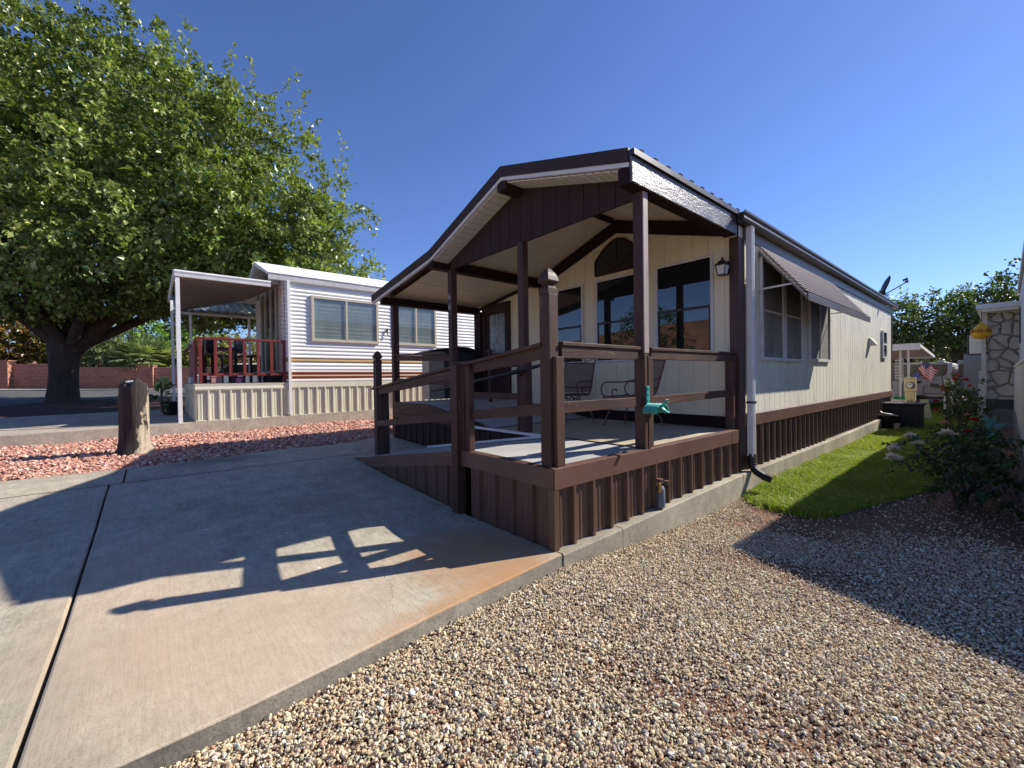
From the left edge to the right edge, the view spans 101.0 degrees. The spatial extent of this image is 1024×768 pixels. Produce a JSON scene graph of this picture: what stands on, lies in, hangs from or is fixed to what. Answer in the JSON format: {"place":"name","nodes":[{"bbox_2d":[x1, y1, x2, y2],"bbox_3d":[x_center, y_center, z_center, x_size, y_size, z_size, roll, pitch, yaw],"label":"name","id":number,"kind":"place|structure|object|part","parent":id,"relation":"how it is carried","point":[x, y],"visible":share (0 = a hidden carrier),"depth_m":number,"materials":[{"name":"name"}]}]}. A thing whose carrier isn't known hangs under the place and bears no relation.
{"place":"outdoors","nodes":[
{"label":"outdoors","id":0,"kind":"place"},
{"bbox_2d":[0,486,107,767],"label":"driveway","id":1,"kind":"structure","parent":0,"point":[46,541],"depth_m":2.60,"materials":[{"name":"concrete"}]},
{"bbox_2d":[0,389,197,405],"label":"road","id":2,"kind":"structure","parent":0,"point":[8,398],"depth_m":20.14,"materials":[{"name":"grey asphalt"}]},
{"bbox_2d":[0,388,183,390],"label":"kerb face","id":3,"kind":"object","parent":2,"relation":"on","point":[80,390],"visible":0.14,"depth_m":25.07},
{"bbox_2d":[0,388,153,389],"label":"kerb","id":4,"kind":"structure","parent":3,"relation":"on","point":[37,389],"depth_m":24.30,"materials":[{"name":"grey concrete"}]},
{"bbox_2d":[188,363,256,382],"bbox_3d":[-14.482,-0.341,22.776,4.505,1.499,1.824,-1,1,-21],"label":"parked car","id":5,"kind":"object","parent":2,"relation":"on","point":[240,369],"visible":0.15,"depth_m":21.95,"materials":[{"name":"white paint"}]},
{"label":"side window","id":6,"kind":"part","parent":5,"relation":"part of","materials":[{"name":"black glass"}]},
{"bbox_2d":[5,344,252,366],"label":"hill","id":7,"kind":"structure","parent":0,"point":[120,344],"depth_m":228.71,"materials":[{"name":"green plant"}]},
{"bbox_2d":[152,375,171,411],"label":"potted plant","id":8,"kind":"object","parent":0,"point":[162,381],"visible":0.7,"depth_m":11.15,"materials":[{"name":"green plant"}]},
{"bbox_2d":[17,455,560,767],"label":"driveway","id":9,"kind":"structure","parent":0,"point":[202,601],"depth_m":2.57,"materials":[{"name":"concrete"}]},
{"bbox_2d":[119,555,562,767],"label":"driveway side","id":10,"kind":"structure","parent":0,"point":[173,754],"depth_m":1.85,"materials":[{"name":"grey concrete"}]},
{"bbox_2d":[350,445,430,456],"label":"ramp","id":11,"kind":"structure","parent":0,"point":[391,451],"depth_m":6.64,"materials":[{"name":"concrete"}]},
{"bbox_2d":[0,396,1023,767],"bbox_3d":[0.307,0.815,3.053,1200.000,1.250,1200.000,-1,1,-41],"label":"ground","id":12,"kind":"structure","parent":0,"point":[860,522],"depth_m":2.11,"materials":[{"name":"beige gravel"}]},
{"bbox_2d":[0,319,86,366],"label":"shrub","id":13,"kind":"object","parent":12,"relation":"on","point":[19,352],"visible":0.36,"depth_m":27.95,"materials":[{"name":"green plant"}]},
{"bbox_2d":[14,327,92,362],"bbox_3d":[-31.562,-2.667,30.152,4.677,5.882,4.405,-1,1,16],"label":"flowering shrub","id":14,"kind":"object","parent":12,"relation":"on","point":[36,357],"visible":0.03,"depth_m":28.72,"materials":[{"name":"orange plant"}]},
{"bbox_2d":[0,469,125,497],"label":"driveway edge strip","id":15,"kind":"object","parent":12,"relation":"on","point":[20,487],"visible":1,"depth_m":4.71,"materials":[{"name":"concrete"}]},
{"bbox_2d":[0,397,197,417],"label":"mulch bed","id":16,"kind":"object","parent":12,"relation":"on","point":[82,407],"visible":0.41,"depth_m":13.07,"materials":[{"name":"soil"}]},
{"bbox_2d":[0,0,386,402],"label":"mulberry tree","id":17,"kind":"object","parent":16,"relation":"on","point":[99,162],"visible":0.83,"depth_m":13.28,"materials":[{"name":"green plant"}]},
{"bbox_2d":[46,323,163,377],"bbox_3d":[-27.597,-2.102,29.145,6.125,5.719,5.172,-1,1,-41],"label":"shrub","id":18,"kind":"object","parent":12,"relation":"on","point":[98,355],"visible":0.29,"depth_m":28.03,"materials":[{"name":"green plant"}]},
{"bbox_2d":[0,360,288,388],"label":"block wall","id":19,"kind":"structure","parent":12,"relation":"on","point":[13,375],"depth_m":27.08,"materials":[{"name":"brown brick"}]},
{"bbox_2d":[105,332,185,371],"bbox_3d":[-25.038,-1.717,28.910,4.258,3.758,4.371,0,1,30],"label":"fan palm","id":20,"kind":"object","parent":12,"relation":"on","point":[141,346],"visible":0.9,"depth_m":28.16,"materials":[{"name":"green plant"}]},
{"bbox_2d":[106,315,233,366],"bbox_3d":[-25.507,-2.540,31.637,8.414,5.650,5.216,-1,1,-41],"label":"shrub","id":21,"kind":"object","parent":12,"relation":"on","point":[165,336],"visible":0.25,"depth_m":30.56,"materials":[{"name":"green plant"}]},
{"bbox_2d":[0,417,392,481],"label":"red rock","id":22,"kind":"object","parent":12,"relation":"on","point":[33,458],"visible":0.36,"depth_m":6.93,"materials":[{"name":"red gravel"}]},
{"bbox_2d":[114,378,155,455],"bbox_3d":[-5.890,0.508,6.585,0.480,1.212,0.480,-1,1,-13],"label":"log post","id":23,"kind":"object","parent":22,"relation":"on","point":[133,420],"visible":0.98,"depth_m":6.45,"materials":[{"name":"brown wood"}]},
{"bbox_2d":[0,407,392,446],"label":"neighbour pad","id":24,"kind":"object","parent":12,"relation":"on","point":[40,430],"visible":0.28,"depth_m":9.01,"materials":[{"name":"concrete"}]},
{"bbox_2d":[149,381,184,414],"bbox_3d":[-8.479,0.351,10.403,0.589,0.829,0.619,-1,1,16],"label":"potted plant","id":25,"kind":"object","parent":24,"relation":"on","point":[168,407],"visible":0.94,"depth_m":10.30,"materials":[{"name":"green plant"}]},
{"bbox_2d":[168,262,481,422],"bbox_3d":[-3.297,-1.330,15.429,14.320,4.022,5.700,-1,1,-41],"label":"neighbour mobile home","id":26,"kind":"object","parent":24,"relation":"on","point":[321,339],"visible":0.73,"depth_m":10.69,"materials":[{"name":"white metal"}]},
{"bbox_2d":[209,376,222,382],"bbox_3d":[-6.584,-0.099,9.396,0.220,0.150,0.260,-1,1,-41],"label":"storage box","id":27,"kind":"object","parent":26,"relation":"on","point":[215,379],"visible":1,"depth_m":9.30,"materials":[{"name":"pink plastic"}]},
{"bbox_2d":[202,339,230,382],"bbox_3d":[-6.715,-0.523,9.614,0.400,1.000,0.400,-1,1,-11],"label":"bar chair","id":28,"kind":"object","parent":26,"relation":"on","point":[207,346],"visible":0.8,"depth_m":9.48,"materials":[{"name":"black metal"}]},
{"bbox_2d":[202,347,237,382],"bbox_3d":[-7.060,-0.444,10.174,0.700,0.838,0.700,-1,1,-41],"label":"bar table","id":29,"kind":"object","parent":26,"relation":"on","point":[222,348],"visible":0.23,"depth_m":10.18,"materials":[{"name":"black metal"}]},
{"bbox_2d":[231,376,245,382],"bbox_3d":[-6.278,-0.102,9.684,0.270,0.140,0.260,-1,1,-41],"label":"storage box","id":30,"kind":"object","parent":26,"relation":"on","point":[238,379],"visible":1,"depth_m":9.60,"materials":[{"name":"purple plastic"}]},
{"bbox_2d":[233,341,260,382],"bbox_3d":[-6.291,-0.534,10.041,0.400,1.000,0.400,0,1,29],"label":"bar chair","id":31,"kind":"object","parent":26,"relation":"on","point":[238,347],"visible":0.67,"depth_m":9.95,"materials":[{"name":"black metal"}]},
{"bbox_2d":[260,279,282,372],"bbox_3d":[-6.381,-1.530,11.149,0.070,2.490,2.340,-1,1,-41],"label":"tall window","id":32,"kind":"structure","parent":26,"relation":"in","point":[277,291],"depth_m":11.03,"materials":[{"name":"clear glass"}]},
{"bbox_2d":[311,295,378,343],"bbox_3d":[-4.284,-1.632,10.932,1.710,1.130,0.052,-1,1,-41],"label":"window","id":33,"kind":"structure","parent":26,"relation":"in","point":[318,326],"depth_m":10.90,"materials":[{"name":"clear glass"}]},
{"bbox_2d":[399,307,436,346],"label":"window","id":34,"kind":"structure","parent":26,"relation":"in","point":[413,317],"depth_m":12.27,"materials":[{"name":"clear glass"}]},
{"bbox_2d":[182,331,256,366],"bbox_3d":[-20.515,-2.158,33.328,9.257,4.853,4.964,-1,1,-25],"label":"shrub","id":35,"kind":"object","parent":12,"relation":"on","point":[236,335],"visible":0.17,"depth_m":32.35,"materials":[{"name":"green plant"}]},
{"bbox_2d":[124,434,420,482],"bbox_3d":[-2.673,1.031,7.123,5.650,0.034,1.538,-1,1,-41],"label":"driveway edge strip","id":36,"kind":"object","parent":12,"relation":"on","point":[224,463],"visible":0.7,"depth_m":5.95,"materials":[{"name":"concrete"}]},
{"bbox_2d":[354,268,739,551],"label":"wooden deck","id":37,"kind":"structure","parent":12,"relation":"on","point":[550,479],"depth_m":3.92,"materials":[{"name":"brown wood"}]},
{"bbox_2d":[414,347,475,398],"bbox_3d":[-1.392,-0.242,9.020,1.270,1.085,0.520,-1,1,-41],"label":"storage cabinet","id":38,"kind":"object","parent":37,"relation":"on","point":[466,353],"visible":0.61,"depth_m":8.67,"materials":[{"name":"beige plastic"}]},
{"bbox_3d":[-1.248,-0.198,9.176,0.810,0.990,0.470,-1,1,-41],"label":"cabinet door","id":39,"kind":"part","parent":38,"relation":"part of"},
{"bbox_2d":[564,358,595,422],"bbox_3d":[0.926,0.068,6.591,0.568,1.002,0.709,-1,1,-19],"label":"spring patio chair","id":40,"kind":"object","parent":37,"relation":"on","point":[570,369],"visible":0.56,"depth_m":6.37,"materials":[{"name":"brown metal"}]},
{"bbox_2d":[600,360,665,425],"bbox_3d":[1.649,0.069,5.679,0.568,1.002,0.709,-1,1,-41],"label":"spring patio chair","id":41,"kind":"object","parent":37,"relation":"on","point":[612,396],"visible":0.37,"depth_m":5.62,"materials":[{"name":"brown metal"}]},
{"bbox_2d":[557,526,622,569],"bbox_3d":[0.545,1.456,3.377,0.711,0.512,0.315,-1,1,-41],"label":"footing","id":42,"kind":"object","parent":12,"relation":"on","point":[606,540],"visible":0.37,"depth_m":3.26,"materials":[{"name":"concrete"}]},
{"bbox_2d":[614,473,742,548],"bbox_3d":[1.754,1.399,4.411,2.458,0.568,0.315,-1,1,-41],"label":"footing","id":43,"kind":"object","parent":12,"relation":"on","point":[699,503],"visible":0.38,"depth_m":4.16,"materials":[{"name":"concrete"}]},
{"bbox_2d":[656,478,668,507],"bbox_3d":[1.392,1.011,3.934,0.165,0.269,0.093,-1,1,-41],"label":"water spigot","id":44,"kind":"object","parent":43,"relation":"on","point":[660,495],"visible":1,"depth_m":3.90,"materials":[{"name":"grey metal"}]},
{"bbox_2d":[738,440,831,493],"bbox_3d":[4.204,1.336,6.505,3.970,0.572,0.315,-1,1,-41],"label":"footing","id":45,"kind":"object","parent":12,"relation":"on","point":[777,466],"visible":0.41,"depth_m":6.09,"materials":[{"name":"concrete"}]},
{"bbox_2d":[825,419,881,450],"bbox_3d":[8.270,1.217,9.980,6.710,0.610,0.315,-1,1,-41],"label":"footing","id":46,"kind":"object","parent":12,"relation":"on","point":[843,439],"visible":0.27,"depth_m":8.84,"materials":[{"name":"concrete"}]},
{"bbox_2d":[371,147,898,482],"bbox_3d":[4.290,-0.799,9.980,13.145,3.828,5.962,-1,1,-41],"label":"park model home","id":47,"kind":"object","parent":46,"relation":"on","point":[627,246],"visible":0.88,"depth_m":5.97,"materials":[{"name":"beige"}]},
{"bbox_2d":[480,301,511,392],"bbox_3d":[-0.349,-0.676,8.740,0.105,1.950,0.940,-1,1,-41],"label":"front door","id":48,"kind":"structure","parent":47,"relation":"in","point":[496,318],"depth_m":8.70,"materials":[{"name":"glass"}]},
{"bbox_2d":[558,284,583,363],"bbox_3d":[0.933,-0.999,7.290,0.028,1.315,0.770,-1,1,-41],"label":"window","id":49,"kind":"structure","parent":47,"relation":"in","point":[570,299],"depth_m":7.20,"materials":[{"name":"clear glass"}]},
{"bbox_2d":[594,237,632,276],"bbox_3d":[1.606,-1.979,6.476,0.024,0.525,0.848,-1,1,-41],"label":"arched window","id":50,"kind":"structure","parent":47,"relation":"in","point":[617,256],"depth_m":6.50,"materials":[{"name":"brown glass"}]},
{"bbox_2d":[595,272,633,362],"bbox_3d":[1.615,-0.999,6.492,0.028,1.315,0.810,-1,1,-41],"label":"window","id":51,"kind":"structure","parent":47,"relation":"in","point":[614,298],"depth_m":6.52,"materials":[{"name":"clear glass"}]},
{"bbox_2d":[643,386,669,414],"bbox_3d":[1.300,0.141,3.758,0.218,0.248,0.211,-1,1,-41],"label":"hose hanger","id":52,"kind":"object","parent":47,"relation":"attached to","point":[651,408],"visible":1,"depth_m":3.73,"materials":[{"name":"teal plastic"}]},
{"bbox_2d":[655,254,713,350],"bbox_3d":[2.304,-0.999,5.686,0.028,1.315,0.810,-1,1,-41],"label":"window","id":53,"kind":"structure","parent":47,"relation":"in","point":[684,293],"depth_m":5.66,"materials":[{"name":"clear glass"}]},
{"bbox_2d":[714,257,729,276],"bbox_3d":[2.601,-1.446,5.197,0.192,0.228,0.141,-1,1,-41],"label":"wall lantern","id":54,"kind":"object","parent":47,"relation":"attached to","point":[722,265],"depth_m":5.16,"materials":[{"name":"black metal"}]},
{"bbox_2d":[759,256,784,360],"bbox_3d":[3.617,-1.007,5.854,0.860,1.370,0.038,-1,1,-41],"label":"screen window","id":55,"kind":"structure","parent":47,"relation":"in","point":[772,300],"depth_m":5.83,"materials":[{"name":"glass"}]},
{"bbox_2d":[785,278,803,361],"bbox_3d":[4.284,-1.023,6.424,0.825,1.370,0.038,-1,1,-41],"label":"screen window","id":56,"kind":"structure","parent":47,"relation":"in","point":[794,334],"depth_m":6.43,"materials":[{"name":"glass"}]},
{"bbox_2d":[758,247,869,322],"bbox_3d":[4.764,-1.434,6.486,3.600,0.766,0.565,-1,1,-41],"label":"window awning","id":57,"kind":"object","parent":47,"relation":"attached to","point":[811,287],"depth_m":5.90,"materials":[{"name":"grey metal"}]},
{"bbox_2d":[808,301,830,361],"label":"screen window","id":58,"kind":"structure","parent":47,"relation":"in","point":[819,316],"depth_m":7.31,"materials":[{"name":"grey glass"}]},
{"bbox_2d":[881,330,886,358],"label":"window","id":59,"kind":"structure","parent":47,"relation":"in","point":[883,333],"depth_m":11.08,"materials":[{"name":"white paint"}]},
{"bbox_2d":[879,275,908,294],"bbox_3d":[10.179,-2.595,11.353,0.346,0.686,0.679,-1,1,-13],"label":"satellite dish","id":60,"kind":"object","parent":47,"relation":"on","point":[884,286],"visible":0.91,"depth_m":11.35,"materials":[{"name":"grey metal"}]},
{"bbox_2d":[741,410,976,519],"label":"lawn","id":61,"kind":"structure","parent":12,"relation":"on","point":[848,477],"depth_m":5.46,"materials":[{"name":"green plant"}]},
{"bbox_2d":[878,411,898,428],"bbox_3d":[9.571,0.913,10.746,0.446,0.462,0.420,-1,1,-41],"label":"hose pot","id":62,"kind":"object","parent":12,"relation":"on","point":[889,420],"visible":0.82,"depth_m":10.62,"materials":[{"name":"black plastic"}]},
{"bbox_2d":[883,402,926,428],"bbox_3d":[10.290,0.815,11.085,0.590,0.650,0.820,-1,1,-41],"label":"deck box","id":63,"kind":"object","parent":12,"relation":"on","point":[911,414],"visible":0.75,"depth_m":10.85,"materials":[{"name":"black plastic"}]},
{"bbox_2d":[891,362,923,402],"bbox_3d":[15.956,-0.007,21.820,0.200,1.950,7.800,-1,1,-41],"label":"garden fence","id":64,"kind":"object","parent":12,"relation":"on","point":[894,379],"depth_m":19.52,"materials":[{"name":"white wood"}]},
{"bbox_2d":[904,377,916,401],"bbox_3d":[11.923,0.473,12.639,0.295,1.330,0.262,-1,1,-41],"label":"meter pedestal","id":65,"kind":"object","parent":12,"relation":"on","point":[910,387],"visible":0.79,"depth_m":12.58,"materials":[{"name":"beige metal"}]},
{"bbox_2d":[891,343,934,401],"bbox_3d":[13.678,-0.183,17.598,4.540,2.470,5.260,-1,1,-41],"label":"patio cover","id":66,"kind":"object","parent":12,"relation":"on","point":[902,352],"visible":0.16,"depth_m":14.67,"materials":[{"name":"white metal"}]},
{"bbox_2d":[894,396,904,399],"bbox_3d":[13.408,0.473,14.578,0.142,0.125,0.345,-1,1,-41],"label":"garden hose","id":67,"kind":"object","parent":66,"relation":"on","point":[898,397],"visible":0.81,"depth_m":14.55,"materials":[{"name":"green rubber"}]},
{"bbox_2d":[879,287,971,362],"bbox_3d":[21.742,-2.307,24.068,5.418,6.357,6.167,-1,1,-41],"label":"locust tree","id":68,"kind":"object","parent":12,"relation":"on","point":[907,332],"visible":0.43,"depth_m":22.81,"materials":[{"name":"green plant"}]},
{"bbox_2d":[920,399,931,418],"bbox_3d":[12.543,0.797,12.773,0.030,0.660,0.280,-1,1,-41],"label":"board","id":69,"kind":"object","parent":12,"relation":"on","point":[927,412],"visible":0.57,"depth_m":12.75,"materials":[{"name":"beige wood"}]},
{"bbox_2d":[902,361,957,398],"bbox_3d":[18.573,-0.013,18.703,4.270,1.915,1.540,-1,1,-41],"label":"camper van","id":70,"kind":"object","parent":12,"relation":"on","point":[926,389],"visible":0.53,"depth_m":17.23,"materials":[{"name":"white metal"}]},
{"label":"rear window","id":71,"kind":"part","parent":70,"relation":"part of","materials":[{"name":"black glass"}]},
{"bbox_2d":[915,342,951,362],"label":"tree","id":72,"kind":"object","parent":12,"relation":"on","point":[928,361],"visible":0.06,"depth_m":43.48,"materials":[{"name":"green plant"}]},
{"bbox_2d":[943,379,954,416],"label":"garden pillar","id":73,"kind":"structure","parent":12,"relation":"on","point":[944,380],"depth_m":13.39,"materials":[{"name":"grey stone"}]},
{"bbox_2d":[909,361,939,382],"bbox_3d":[13.463,-0.396,13.799,0.098,0.726,0.736,-1,1,-38],"label":"striped flag","id":74,"kind":"object","parent":73,"relation":"attached to","point":[929,371],"visible":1,"depth_m":13.74,"materials":[{"name":"multicoloured fabric"}]},
{"bbox_2d":[911,371,919,379],"bbox_3d":[13.387,-0.272,14.021,0.062,0.345,0.236,-1,1,-35],"label":"flag","id":75,"kind":"object","parent":74,"relation":"attached to","point":[916,375],"visible":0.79,"depth_m":13.99,"materials":[{"name":"blue fabric"}]},
{"bbox_2d":[881,423,1023,521],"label":"rose bush","id":76,"kind":"object","parent":12,"relation":"on","point":[962,502],"visible":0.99,"depth_m":4.42,"materials":[{"name":"green plant"}]},
{"bbox_2d":[930,400,976,415],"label":"lawn","id":77,"kind":"structure","parent":12,"relation":"on","point":[941,406],"depth_m":17.00,"materials":[{"name":"green plant"}]},
{"bbox_2d":[907,282,1000,398],"bbox_3d":[24.131,-2.270,22.849,4.303,6.245,4.437,-1,1,-2],"label":"locust tree","id":78,"kind":"object","parent":12,"relation":"on","point":[959,348],"visible":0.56,"depth_m":22.34,"materials":[{"name":"green plant"}]},
{"bbox_2d":[941,371,969,435],"bbox_3d":[9.534,0.448,9.179,0.526,1.477,0.383,-1,1,-7],"label":"rose bush","id":79,"kind":"object","parent":12,"relation":"on","point":[949,396],"visible":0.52,"depth_m":9.19,"materials":[{"name":"green plant"}]},
{"bbox_2d":[933,372,1000,443],"bbox_3d":[9.140,0.475,8.493,0.967,1.457,0.930,-1,1,-27],"label":"rose bush","id":80,"kind":"object","parent":12,"relation":"on","point":[970,400],"visible":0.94,"depth_m":8.48,"materials":[{"name":"green plant"}]},
{"bbox_2d":[924,416,1019,496],"bbox_3d":[6.383,0.935,5.949,2.948,0.930,0.983,-1,1,-41],"label":"rose bush","id":81,"kind":"object","parent":12,"relation":"on","point":[967,428],"visible":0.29,"depth_m":6.06,"materials":[{"name":"green plant"}]},
{"bbox_2d":[958,352,986,406],"bbox_3d":[19.360,-0.147,17.047,4.820,2.170,1.760,-1,1,-41],"label":"travel trailer","id":82,"kind":"object","parent":12,"relation":"on","point":[969,367],"visible":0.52,"depth_m":15.86,"materials":[{"name":"white metal"}]},
{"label":"window","id":83,"kind":"part","parent":82,"relation":"part of","materials":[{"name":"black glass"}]},
{"bbox_2d":[952,258,1020,344],"bbox_3d":[25.982,-2.830,22.238,4.898,7.328,4.951,0,1,26],"label":"locust tree","id":84,"kind":"object","parent":12,"relation":"on","point":[1007,293],"visible":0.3,"depth_m":21.98,"materials":[{"name":"green plant"}]},
{"bbox_2d":[978,414,1006,455],"bbox_3d":[7.227,0.836,6.357,0.036,0.771,0.295,-1,1,-41],"label":"garden ornament","id":85,"kind":"object","parent":12,"relation":"on","point":[992,420],"visible":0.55,"depth_m":6.35,"materials":[{"name":"teal metal"}]},
{"bbox_2d":[967,301,1019,427],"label":"stone faced house","id":86,"kind":"structure","parent":12,"relation":"on","point":[1001,320],"depth_m":10.89,"materials":[{"name":"beige stone"}]},
{"bbox_2d":[967,334,980,354],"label":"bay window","id":87,"kind":"structure","parent":86,"relation":"in","point":[968,335],"depth_m":12.08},
{"bbox_2d":[970,311,992,338],"bbox_3d":[11.726,-1.481,10.555,0.383,0.713,0.379,-1,1,-41],"label":"wind lantern","id":88,"kind":"object","parent":86,"relation":"hanging from","point":[981,330],"visible":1,"depth_m":10.47,"materials":[{"name":"yellow fabric"}]},
{"bbox_2d":[1013,242,1023,513],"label":"white house","id":89,"kind":"structure","parent":12,"relation":"on","point":[1018,415],"depth_m":7.28,"materials":[{"name":"paint"}]},
{"bbox_2d":[0,0,1023,352],"label":"sky","id":90,"kind":"structure","parent":0,"point":[884,138],"materials":[{"name":"blue"}]},
{"bbox_2d":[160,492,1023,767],"bbox_3d":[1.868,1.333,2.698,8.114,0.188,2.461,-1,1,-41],"label":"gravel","id":91,"kind":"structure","parent":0,"point":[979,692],"depth_m":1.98,"materials":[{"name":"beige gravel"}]},
{"bbox_2d":[972,477,1017,495],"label":"fallen branch","id":92,"kind":"object","parent":91,"relation":"on","point":[995,488],"visible":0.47,"depth_m":4.36,"materials":[{"name":"brown wood"}]}
]}

